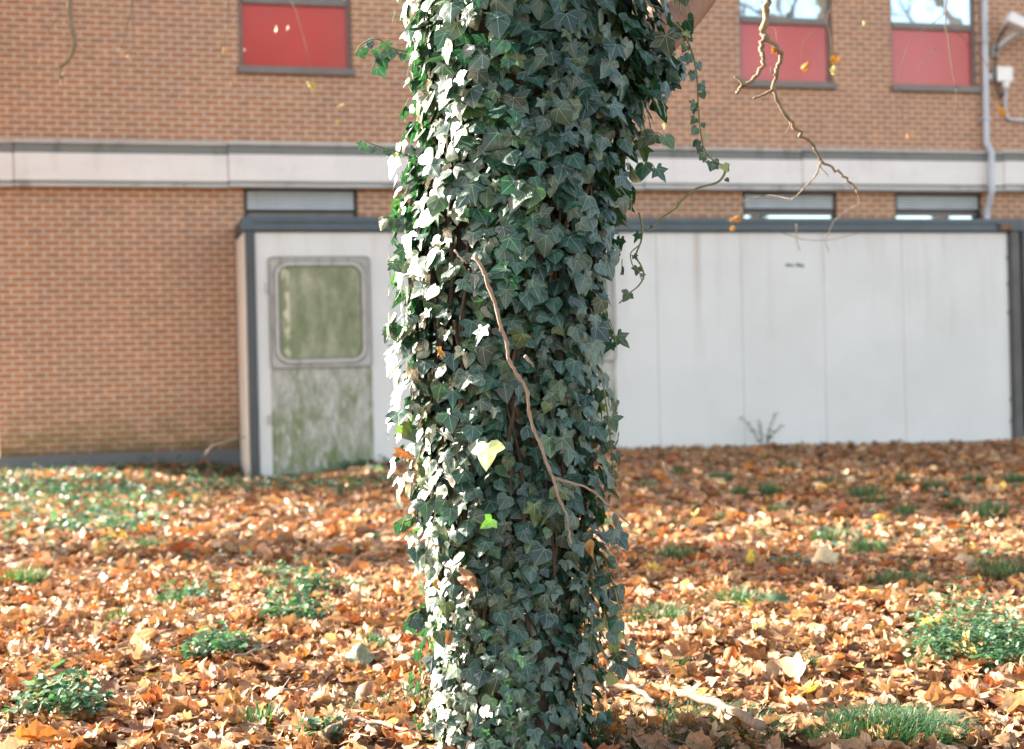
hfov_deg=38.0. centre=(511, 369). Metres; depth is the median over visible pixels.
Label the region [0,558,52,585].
grass tuft
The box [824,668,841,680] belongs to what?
fallen leaf
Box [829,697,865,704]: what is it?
fallen leaf
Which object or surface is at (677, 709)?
fallen leaf
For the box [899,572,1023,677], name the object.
weed
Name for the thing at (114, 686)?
fallen leaf
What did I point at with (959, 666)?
fallen leaf
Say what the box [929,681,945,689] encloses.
fallen leaf
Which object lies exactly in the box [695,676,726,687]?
fallen leaf
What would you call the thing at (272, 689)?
fallen leaf
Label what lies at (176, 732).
fallen leaf
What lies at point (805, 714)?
fallen leaf
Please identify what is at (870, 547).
grass tuft
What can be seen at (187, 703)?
fallen leaf
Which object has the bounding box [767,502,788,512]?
grass tuft
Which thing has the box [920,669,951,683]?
fallen leaf
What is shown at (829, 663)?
fallen leaf
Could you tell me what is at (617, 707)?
fallen leaf
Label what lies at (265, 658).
fallen leaf
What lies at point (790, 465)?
grass tuft
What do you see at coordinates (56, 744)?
fallen leaf
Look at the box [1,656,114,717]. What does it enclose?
weed
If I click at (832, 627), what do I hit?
fallen leaf
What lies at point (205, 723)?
fallen leaf
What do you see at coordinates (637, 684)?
fallen leaf
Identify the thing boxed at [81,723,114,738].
fallen leaf
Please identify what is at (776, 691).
fallen leaf
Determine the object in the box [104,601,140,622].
grass tuft
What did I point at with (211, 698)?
fallen leaf
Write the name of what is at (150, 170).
building
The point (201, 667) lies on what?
fallen leaf
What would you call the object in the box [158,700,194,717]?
fallen leaf
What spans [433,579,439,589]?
dead leaf
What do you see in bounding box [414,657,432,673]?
fallen leaf
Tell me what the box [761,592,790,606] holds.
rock
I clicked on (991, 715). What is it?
fallen leaf
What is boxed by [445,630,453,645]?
dead leaf
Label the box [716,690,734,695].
fallen leaf
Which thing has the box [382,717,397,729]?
fallen leaf
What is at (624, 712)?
fallen leaf
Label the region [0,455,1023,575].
ground cover
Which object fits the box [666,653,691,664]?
grass tuft
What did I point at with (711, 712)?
fallen leaf
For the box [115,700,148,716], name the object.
fallen leaf
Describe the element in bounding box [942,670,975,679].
fallen leaf
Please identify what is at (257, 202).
louvre window
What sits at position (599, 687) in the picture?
fallen leaf
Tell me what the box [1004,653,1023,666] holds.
fallen leaf
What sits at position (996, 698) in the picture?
fallen leaf
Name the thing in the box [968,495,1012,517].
grass tuft
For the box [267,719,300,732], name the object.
fallen leaf
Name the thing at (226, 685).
fallen leaf
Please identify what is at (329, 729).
stick
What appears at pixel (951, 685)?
fallen leaf
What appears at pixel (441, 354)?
dead leaf
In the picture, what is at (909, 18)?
window
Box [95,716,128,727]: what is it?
fallen leaf
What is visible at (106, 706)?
fallen leaf
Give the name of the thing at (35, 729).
fallen leaf
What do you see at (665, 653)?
fallen leaf
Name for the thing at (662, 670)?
fallen leaf
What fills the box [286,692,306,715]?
fallen leaf
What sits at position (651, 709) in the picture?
fallen leaf
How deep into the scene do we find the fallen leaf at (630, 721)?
3.79 m
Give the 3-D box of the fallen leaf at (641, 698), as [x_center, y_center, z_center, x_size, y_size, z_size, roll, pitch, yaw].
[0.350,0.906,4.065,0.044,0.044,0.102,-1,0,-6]
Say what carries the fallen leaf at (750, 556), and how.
on the leaf litter
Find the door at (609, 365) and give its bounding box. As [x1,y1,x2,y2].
[583,278,617,449]
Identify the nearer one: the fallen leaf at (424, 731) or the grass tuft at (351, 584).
the fallen leaf at (424, 731)
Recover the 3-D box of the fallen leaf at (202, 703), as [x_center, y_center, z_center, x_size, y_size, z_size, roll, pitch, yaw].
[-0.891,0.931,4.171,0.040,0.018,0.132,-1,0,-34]
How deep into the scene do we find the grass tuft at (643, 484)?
12.42 m
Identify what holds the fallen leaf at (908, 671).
on the leaf litter
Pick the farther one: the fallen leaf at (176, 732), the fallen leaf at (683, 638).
the fallen leaf at (683, 638)
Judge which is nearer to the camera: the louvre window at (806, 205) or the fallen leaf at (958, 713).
the fallen leaf at (958, 713)
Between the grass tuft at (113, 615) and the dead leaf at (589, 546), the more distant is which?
the grass tuft at (113, 615)
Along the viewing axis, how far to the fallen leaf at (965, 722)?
3.75 m
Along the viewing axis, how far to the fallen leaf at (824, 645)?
4.80 m
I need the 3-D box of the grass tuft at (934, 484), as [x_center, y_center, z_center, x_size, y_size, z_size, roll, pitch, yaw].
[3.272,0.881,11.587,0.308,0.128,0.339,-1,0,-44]
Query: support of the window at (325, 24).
in the building
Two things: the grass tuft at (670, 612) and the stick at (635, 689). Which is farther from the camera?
the grass tuft at (670, 612)
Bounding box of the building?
[0,0,1023,469]
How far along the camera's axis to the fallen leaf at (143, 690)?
4.36 m
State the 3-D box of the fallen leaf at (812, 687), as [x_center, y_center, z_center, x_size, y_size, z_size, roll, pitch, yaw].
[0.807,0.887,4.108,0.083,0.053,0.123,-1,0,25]
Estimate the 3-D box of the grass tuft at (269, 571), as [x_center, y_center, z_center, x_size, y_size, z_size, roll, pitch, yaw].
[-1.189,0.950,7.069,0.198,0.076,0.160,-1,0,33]
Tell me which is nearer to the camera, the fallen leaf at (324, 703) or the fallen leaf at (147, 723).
the fallen leaf at (147, 723)
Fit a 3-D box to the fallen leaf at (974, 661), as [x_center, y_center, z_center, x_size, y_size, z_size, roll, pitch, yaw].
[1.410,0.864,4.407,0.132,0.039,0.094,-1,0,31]
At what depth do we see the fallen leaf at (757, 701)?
4.03 m
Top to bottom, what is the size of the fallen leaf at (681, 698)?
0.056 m
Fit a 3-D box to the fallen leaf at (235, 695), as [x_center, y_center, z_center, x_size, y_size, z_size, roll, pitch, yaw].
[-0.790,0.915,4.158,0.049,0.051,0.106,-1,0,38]
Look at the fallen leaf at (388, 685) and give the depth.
4.25 m
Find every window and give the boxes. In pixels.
[238,0,354,76]
[243,189,356,216]
[738,0,836,89]
[742,192,835,217]
[890,0,980,93]
[895,193,979,218]
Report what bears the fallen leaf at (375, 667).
on the leaf litter
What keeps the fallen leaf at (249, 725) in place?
on the leaf litter
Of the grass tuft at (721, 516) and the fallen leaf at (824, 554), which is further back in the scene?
the grass tuft at (721, 516)
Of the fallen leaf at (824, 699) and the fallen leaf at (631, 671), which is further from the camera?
the fallen leaf at (631, 671)
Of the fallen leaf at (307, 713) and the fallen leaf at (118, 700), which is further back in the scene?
the fallen leaf at (118, 700)
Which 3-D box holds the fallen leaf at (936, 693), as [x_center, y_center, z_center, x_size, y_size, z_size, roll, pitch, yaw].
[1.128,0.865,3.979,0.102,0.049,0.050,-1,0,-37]
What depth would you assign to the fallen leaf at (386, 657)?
4.79 m
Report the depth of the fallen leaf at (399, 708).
3.96 m
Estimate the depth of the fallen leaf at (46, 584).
6.62 m
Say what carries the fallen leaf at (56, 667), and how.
on the leaf litter
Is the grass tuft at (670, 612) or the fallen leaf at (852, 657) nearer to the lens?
the fallen leaf at (852, 657)
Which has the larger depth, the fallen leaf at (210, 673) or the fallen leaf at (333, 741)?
the fallen leaf at (210, 673)
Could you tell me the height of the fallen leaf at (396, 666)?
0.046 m
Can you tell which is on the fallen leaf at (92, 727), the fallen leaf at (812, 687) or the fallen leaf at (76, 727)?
the fallen leaf at (76, 727)
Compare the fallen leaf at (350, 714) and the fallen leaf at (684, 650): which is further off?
the fallen leaf at (684, 650)
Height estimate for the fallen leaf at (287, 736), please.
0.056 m
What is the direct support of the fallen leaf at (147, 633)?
on the leaf litter
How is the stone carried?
on the leaf litter
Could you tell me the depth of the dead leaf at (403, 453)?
3.56 m
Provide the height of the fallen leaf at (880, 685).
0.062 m
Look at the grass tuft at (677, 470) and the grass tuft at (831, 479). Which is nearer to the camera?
the grass tuft at (831, 479)
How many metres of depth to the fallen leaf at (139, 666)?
4.67 m
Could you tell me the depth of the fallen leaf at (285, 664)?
4.62 m
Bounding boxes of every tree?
[38,0,343,124]
[435,0,1006,748]
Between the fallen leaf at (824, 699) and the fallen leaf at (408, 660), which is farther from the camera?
the fallen leaf at (408, 660)
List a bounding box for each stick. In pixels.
[204,436,245,455]
[232,646,265,658]
[281,683,314,691]
[325,716,414,733]
[604,679,656,703]
[662,462,702,507]
[676,689,765,730]
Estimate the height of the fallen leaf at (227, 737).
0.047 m
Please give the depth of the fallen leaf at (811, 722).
3.76 m
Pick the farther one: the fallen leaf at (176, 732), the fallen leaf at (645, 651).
the fallen leaf at (645, 651)
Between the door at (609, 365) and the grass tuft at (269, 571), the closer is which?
the grass tuft at (269, 571)
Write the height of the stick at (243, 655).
0.016 m
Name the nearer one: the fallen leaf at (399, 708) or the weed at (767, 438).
the fallen leaf at (399, 708)
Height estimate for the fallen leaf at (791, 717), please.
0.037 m
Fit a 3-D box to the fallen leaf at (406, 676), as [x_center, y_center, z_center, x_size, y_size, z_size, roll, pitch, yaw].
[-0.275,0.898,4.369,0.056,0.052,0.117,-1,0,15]
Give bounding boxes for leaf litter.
[0,438,1023,748]
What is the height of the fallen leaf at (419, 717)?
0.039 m
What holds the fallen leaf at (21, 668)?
on the leaf litter
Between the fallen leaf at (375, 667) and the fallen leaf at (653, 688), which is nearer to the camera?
the fallen leaf at (653, 688)
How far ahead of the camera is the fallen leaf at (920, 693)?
4.08 m
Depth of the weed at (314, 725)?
3.83 m
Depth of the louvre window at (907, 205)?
21.77 m
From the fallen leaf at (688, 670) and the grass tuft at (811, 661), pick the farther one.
the grass tuft at (811, 661)
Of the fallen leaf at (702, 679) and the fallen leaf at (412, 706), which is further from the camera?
the fallen leaf at (702, 679)
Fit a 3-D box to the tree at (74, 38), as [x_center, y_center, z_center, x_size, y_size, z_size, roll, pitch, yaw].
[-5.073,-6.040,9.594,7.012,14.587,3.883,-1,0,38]
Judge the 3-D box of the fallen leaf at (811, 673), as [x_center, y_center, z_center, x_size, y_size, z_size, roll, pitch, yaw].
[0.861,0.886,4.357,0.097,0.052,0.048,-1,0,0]
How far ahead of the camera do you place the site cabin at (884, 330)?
19.47 m
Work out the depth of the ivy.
3.56 m
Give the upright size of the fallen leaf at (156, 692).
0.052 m
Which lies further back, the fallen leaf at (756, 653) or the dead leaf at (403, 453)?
the fallen leaf at (756, 653)
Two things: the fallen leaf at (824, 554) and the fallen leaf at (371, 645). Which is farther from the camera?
the fallen leaf at (824, 554)
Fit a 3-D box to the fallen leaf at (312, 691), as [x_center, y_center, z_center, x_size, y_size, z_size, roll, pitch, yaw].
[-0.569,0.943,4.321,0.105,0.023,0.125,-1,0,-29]
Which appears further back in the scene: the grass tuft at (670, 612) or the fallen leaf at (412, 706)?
the grass tuft at (670, 612)
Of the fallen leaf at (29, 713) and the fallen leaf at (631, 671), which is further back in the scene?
the fallen leaf at (631, 671)
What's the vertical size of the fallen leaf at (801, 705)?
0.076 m
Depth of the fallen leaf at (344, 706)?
4.14 m
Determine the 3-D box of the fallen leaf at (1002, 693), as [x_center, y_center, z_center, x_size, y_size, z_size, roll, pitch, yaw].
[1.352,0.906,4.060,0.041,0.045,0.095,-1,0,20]
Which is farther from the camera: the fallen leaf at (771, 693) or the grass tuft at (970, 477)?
the grass tuft at (970, 477)
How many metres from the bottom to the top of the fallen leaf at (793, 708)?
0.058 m
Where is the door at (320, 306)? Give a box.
[265,256,373,474]
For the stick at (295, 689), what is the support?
on the leaf litter
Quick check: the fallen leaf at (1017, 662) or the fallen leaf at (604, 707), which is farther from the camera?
the fallen leaf at (1017, 662)
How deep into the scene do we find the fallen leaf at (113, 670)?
4.66 m
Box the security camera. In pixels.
[989,12,1023,121]
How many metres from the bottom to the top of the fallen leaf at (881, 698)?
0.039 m
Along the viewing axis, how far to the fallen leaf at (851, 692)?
4.14 m
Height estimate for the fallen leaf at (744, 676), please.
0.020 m
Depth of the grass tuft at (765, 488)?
11.61 m
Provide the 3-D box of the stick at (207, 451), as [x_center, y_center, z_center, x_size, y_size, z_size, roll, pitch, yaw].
[-3.254,0.863,16.758,0.083,0.169,0.951,-1,0,18]
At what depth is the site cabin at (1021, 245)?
20.57 m
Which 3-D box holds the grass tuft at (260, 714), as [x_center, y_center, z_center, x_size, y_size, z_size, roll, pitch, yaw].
[-0.667,0.919,3.993,0.158,0.108,0.199,-1,0,30]
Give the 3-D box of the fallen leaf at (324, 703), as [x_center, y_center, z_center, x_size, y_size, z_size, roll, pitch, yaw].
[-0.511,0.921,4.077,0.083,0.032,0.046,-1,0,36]
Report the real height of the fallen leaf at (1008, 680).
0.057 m
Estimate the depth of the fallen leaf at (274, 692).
4.30 m
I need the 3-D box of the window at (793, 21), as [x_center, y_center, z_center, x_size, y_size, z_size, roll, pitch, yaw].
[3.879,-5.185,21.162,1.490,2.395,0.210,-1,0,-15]
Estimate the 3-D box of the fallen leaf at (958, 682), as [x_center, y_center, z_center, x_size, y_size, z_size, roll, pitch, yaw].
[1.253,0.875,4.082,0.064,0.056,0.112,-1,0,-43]
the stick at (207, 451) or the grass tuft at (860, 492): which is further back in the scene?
the stick at (207, 451)
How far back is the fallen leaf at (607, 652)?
4.74 m
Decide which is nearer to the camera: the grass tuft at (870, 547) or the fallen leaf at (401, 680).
the fallen leaf at (401, 680)
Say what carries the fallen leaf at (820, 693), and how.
on the leaf litter
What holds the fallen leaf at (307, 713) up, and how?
on the leaf litter
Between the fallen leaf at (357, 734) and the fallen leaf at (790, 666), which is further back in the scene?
the fallen leaf at (790, 666)
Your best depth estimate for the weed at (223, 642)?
4.92 m
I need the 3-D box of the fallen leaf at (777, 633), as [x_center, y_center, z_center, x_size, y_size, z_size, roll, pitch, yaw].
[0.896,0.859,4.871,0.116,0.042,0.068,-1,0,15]
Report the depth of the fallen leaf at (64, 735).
3.82 m
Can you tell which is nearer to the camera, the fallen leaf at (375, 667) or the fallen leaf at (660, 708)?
the fallen leaf at (660, 708)
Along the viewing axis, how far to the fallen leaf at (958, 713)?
3.88 m
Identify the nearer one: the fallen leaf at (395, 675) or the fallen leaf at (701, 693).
the fallen leaf at (701, 693)
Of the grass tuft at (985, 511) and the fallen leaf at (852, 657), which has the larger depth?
the grass tuft at (985, 511)
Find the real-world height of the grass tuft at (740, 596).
0.115 m
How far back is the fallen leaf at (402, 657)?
4.69 m
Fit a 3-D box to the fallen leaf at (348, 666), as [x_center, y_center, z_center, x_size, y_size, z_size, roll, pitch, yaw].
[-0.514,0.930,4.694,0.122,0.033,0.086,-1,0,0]
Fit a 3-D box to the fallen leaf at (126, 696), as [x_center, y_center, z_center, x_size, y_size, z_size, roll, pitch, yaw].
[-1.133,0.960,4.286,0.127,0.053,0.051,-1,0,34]
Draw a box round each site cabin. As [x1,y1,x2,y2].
[235,216,1022,478]
[1007,219,1023,437]
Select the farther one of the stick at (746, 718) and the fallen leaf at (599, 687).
the fallen leaf at (599, 687)
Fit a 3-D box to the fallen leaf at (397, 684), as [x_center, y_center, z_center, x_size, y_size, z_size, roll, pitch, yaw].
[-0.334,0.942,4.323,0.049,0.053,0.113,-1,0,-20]
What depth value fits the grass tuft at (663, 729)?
3.77 m
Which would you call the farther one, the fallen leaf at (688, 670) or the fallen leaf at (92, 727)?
the fallen leaf at (688, 670)
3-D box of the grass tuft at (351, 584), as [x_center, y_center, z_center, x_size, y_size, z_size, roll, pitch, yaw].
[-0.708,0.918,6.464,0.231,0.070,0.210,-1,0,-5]
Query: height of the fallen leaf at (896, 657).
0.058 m
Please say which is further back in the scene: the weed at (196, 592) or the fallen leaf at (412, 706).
the weed at (196, 592)
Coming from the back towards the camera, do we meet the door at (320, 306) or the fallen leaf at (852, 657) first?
the door at (320, 306)
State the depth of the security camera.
21.85 m
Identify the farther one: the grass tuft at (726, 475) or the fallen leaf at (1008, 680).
the grass tuft at (726, 475)
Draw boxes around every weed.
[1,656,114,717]
[160,573,226,599]
[173,620,261,658]
[255,581,337,621]
[268,552,334,594]
[291,715,346,739]
[738,413,784,445]
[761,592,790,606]
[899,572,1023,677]
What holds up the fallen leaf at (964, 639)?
on the leaf litter
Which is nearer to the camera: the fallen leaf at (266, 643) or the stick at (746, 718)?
the stick at (746, 718)
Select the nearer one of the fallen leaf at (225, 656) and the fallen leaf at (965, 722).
the fallen leaf at (965, 722)
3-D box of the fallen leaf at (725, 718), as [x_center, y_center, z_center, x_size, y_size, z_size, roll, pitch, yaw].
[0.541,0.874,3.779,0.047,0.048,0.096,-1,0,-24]
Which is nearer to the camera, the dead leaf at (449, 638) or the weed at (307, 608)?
the dead leaf at (449, 638)
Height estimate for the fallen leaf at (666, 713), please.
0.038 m
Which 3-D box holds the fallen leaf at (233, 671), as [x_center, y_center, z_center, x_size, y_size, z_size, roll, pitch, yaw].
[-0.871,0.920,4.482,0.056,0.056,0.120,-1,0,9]
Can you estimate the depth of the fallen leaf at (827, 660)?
4.59 m
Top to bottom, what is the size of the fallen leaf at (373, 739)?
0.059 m
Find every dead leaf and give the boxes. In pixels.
[392,447,414,460]
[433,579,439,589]
[436,346,444,358]
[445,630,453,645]
[457,566,478,596]
[585,539,594,557]
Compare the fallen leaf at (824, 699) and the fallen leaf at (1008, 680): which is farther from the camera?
the fallen leaf at (1008, 680)
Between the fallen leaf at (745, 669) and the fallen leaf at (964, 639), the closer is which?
the fallen leaf at (745, 669)
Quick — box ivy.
[355,0,729,748]
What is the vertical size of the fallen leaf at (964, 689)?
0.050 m
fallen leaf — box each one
[4,661,39,676]
[7,672,37,688]
[17,700,45,716]
[21,719,57,738]
[40,579,51,593]
[40,727,73,742]
[46,662,64,670]
[47,740,69,748]
[65,726,90,740]
[75,721,101,738]
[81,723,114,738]
[91,539,106,553]
[91,668,120,674]
[92,694,132,706]
[94,697,112,712]
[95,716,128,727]
[98,680,138,694]
[113,694,133,706]
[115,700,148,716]
[125,628,157,644]
[125,691,146,712]
[126,641,156,658]
[126,713,154,730]
[131,659,158,670]
[137,684,179,705]
[141,684,168,704]
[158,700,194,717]
[163,725,195,739]
[169,655,194,667]
[177,695,198,713]
[190,699,206,706]
[194,721,219,732]
[197,658,217,673]
[198,665,223,681]
[206,692,224,701]
[207,666,238,682]
[211,699,244,716]
[214,687,247,706]
[216,689,230,694]
[216,730,243,747]
[220,650,242,662]
[220,683,234,689]
[220,720,270,733]
[238,740,254,748]
[243,638,273,646]
[247,653,271,665]
[261,687,290,698]
[262,715,281,732]
[263,679,288,701]
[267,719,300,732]
[275,651,307,669]
[277,706,322,727]
[285,725,297,738]
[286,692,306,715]
[300,688,317,697]
[300,706,327,716]
[310,699,336,711]
[314,683,338,701]
[316,725,334,748]
[317,714,344,724]
[325,726,347,745]
[329,708,359,729]
[337,697,349,708]
[340,660,364,669]
[349,727,370,747]
[350,639,377,652]
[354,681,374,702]
[360,728,382,744]
[373,663,395,673]
[376,682,400,694]
[377,659,411,671]
[379,678,414,690]
[379,701,416,717]
[380,639,407,661]
[380,659,414,663]
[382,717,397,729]
[388,654,409,660]
[390,681,399,687]
[391,666,405,679]
[397,697,415,711]
[403,666,428,685]
[405,713,431,736]
[406,708,427,719]
[410,683,430,693]
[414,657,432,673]
[416,710,437,717]
[591,699,608,722]
[595,686,604,693]
[595,704,623,715]
[602,649,611,656]
[606,692,629,702]
[612,703,629,721]
[626,717,648,729]
[627,700,657,716]
[628,669,645,682]
[629,682,660,689]
[631,691,649,703]
[633,672,646,683]
[637,648,659,655]
[638,652,658,666]
[644,679,677,695]
[646,664,672,675]
[653,706,667,713]
[656,669,671,679]
[660,644,675,661]
[660,705,695,715]
[662,711,677,720]
[665,633,689,646]
[666,640,701,659]
[667,727,689,743]
[668,681,701,700]
[669,687,685,706]
[670,661,706,679]
[673,690,706,695]
[695,671,708,686]
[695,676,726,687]
[702,707,750,715]
[713,705,736,723]
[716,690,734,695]
[722,646,736,667]
[729,660,759,678]
[731,672,750,681]
[742,645,768,660]
[746,548,754,562]
[746,682,771,706]
[751,684,779,702]
[755,679,785,697]
[763,652,812,695]
[768,624,801,638]
[776,699,824,713]
[777,691,806,707]
[780,715,797,725]
[782,712,807,732]
[793,701,824,715]
[795,682,820,695]
[795,713,828,731]
[801,666,822,677]
[808,668,832,677]
[811,545,838,562]
[814,697,833,706]
[815,685,840,705]
[818,653,843,663]
[821,643,827,652]
[824,620,849,632]
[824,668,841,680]
[825,660,854,672]
[825,686,849,704]
[826,657,844,673]
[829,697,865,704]
[831,683,873,695]
[840,652,860,662]
[849,690,878,699]
[868,674,902,694]
[869,691,895,705]
[888,652,910,664]
[904,668,927,679]
[906,680,930,690]
[915,690,924,699]
[917,685,949,702]
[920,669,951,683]
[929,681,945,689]
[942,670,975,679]
[945,660,981,680]
[946,708,964,725]
[948,683,979,700]
[949,675,989,697]
[949,682,967,689]
[950,629,976,660]
[950,694,990,706]
[960,717,969,729]
[964,656,1010,664]
[979,708,1007,726]
[990,671,1014,688]
[991,694,1004,701]
[999,690,1014,696]
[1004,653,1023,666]
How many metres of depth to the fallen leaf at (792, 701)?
3.94 m
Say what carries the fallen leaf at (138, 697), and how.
on the fallen leaf at (132, 712)
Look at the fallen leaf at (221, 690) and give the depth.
4.32 m
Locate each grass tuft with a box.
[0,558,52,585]
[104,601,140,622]
[129,533,166,550]
[153,589,190,604]
[230,696,286,729]
[245,563,277,575]
[316,681,437,723]
[329,576,367,590]
[343,630,400,651]
[561,690,806,748]
[603,517,612,525]
[615,597,716,627]
[634,477,659,486]
[648,536,700,560]
[663,467,685,474]
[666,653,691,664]
[689,582,786,613]
[707,468,734,480]
[716,510,740,520]
[729,484,753,495]
[754,479,784,495]
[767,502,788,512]
[773,459,798,469]
[776,695,987,747]
[782,651,824,667]
[805,524,857,540]
[818,474,845,483]
[843,481,893,497]
[846,531,890,554]
[855,565,942,586]
[858,491,891,504]
[882,470,911,482]
[888,502,922,515]
[901,653,929,666]
[920,478,950,490]
[941,495,969,509]
[958,551,1023,580]
[959,470,987,482]
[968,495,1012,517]
[998,468,1023,482]
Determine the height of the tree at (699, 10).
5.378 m
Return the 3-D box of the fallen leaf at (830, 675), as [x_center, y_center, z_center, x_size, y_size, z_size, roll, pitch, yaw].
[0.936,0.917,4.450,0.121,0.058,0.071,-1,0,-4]
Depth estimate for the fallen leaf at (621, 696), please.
4.18 m
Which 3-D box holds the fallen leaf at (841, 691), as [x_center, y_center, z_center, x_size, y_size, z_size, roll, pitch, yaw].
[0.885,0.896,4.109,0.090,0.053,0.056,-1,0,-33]
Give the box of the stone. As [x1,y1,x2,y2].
[345,642,374,668]
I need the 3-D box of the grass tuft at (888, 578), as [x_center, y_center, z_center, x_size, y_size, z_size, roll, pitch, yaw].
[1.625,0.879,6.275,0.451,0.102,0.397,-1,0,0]
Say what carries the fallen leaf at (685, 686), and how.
on the leaf litter
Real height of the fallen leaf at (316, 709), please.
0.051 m
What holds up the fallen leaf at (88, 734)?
on the leaf litter
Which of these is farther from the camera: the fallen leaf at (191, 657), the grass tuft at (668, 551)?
the grass tuft at (668, 551)
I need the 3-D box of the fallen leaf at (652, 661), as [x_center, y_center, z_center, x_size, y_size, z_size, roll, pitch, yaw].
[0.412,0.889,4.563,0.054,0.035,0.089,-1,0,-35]
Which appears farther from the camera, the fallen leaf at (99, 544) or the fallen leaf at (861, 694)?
the fallen leaf at (99, 544)
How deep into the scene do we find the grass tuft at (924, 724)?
3.71 m
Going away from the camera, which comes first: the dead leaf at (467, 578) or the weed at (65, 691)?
the dead leaf at (467, 578)
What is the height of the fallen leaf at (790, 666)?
0.101 m
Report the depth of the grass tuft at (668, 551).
7.33 m
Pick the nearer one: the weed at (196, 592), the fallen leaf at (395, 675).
the fallen leaf at (395, 675)
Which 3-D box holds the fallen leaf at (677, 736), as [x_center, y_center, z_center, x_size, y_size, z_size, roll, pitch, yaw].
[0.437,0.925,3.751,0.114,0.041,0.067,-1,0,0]
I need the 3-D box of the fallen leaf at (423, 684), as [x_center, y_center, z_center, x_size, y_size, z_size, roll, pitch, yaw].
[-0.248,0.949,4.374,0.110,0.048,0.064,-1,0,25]
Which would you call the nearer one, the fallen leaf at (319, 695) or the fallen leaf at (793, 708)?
the fallen leaf at (793, 708)
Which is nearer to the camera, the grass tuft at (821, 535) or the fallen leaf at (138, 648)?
the fallen leaf at (138, 648)
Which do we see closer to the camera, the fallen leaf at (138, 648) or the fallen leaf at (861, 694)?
the fallen leaf at (861, 694)

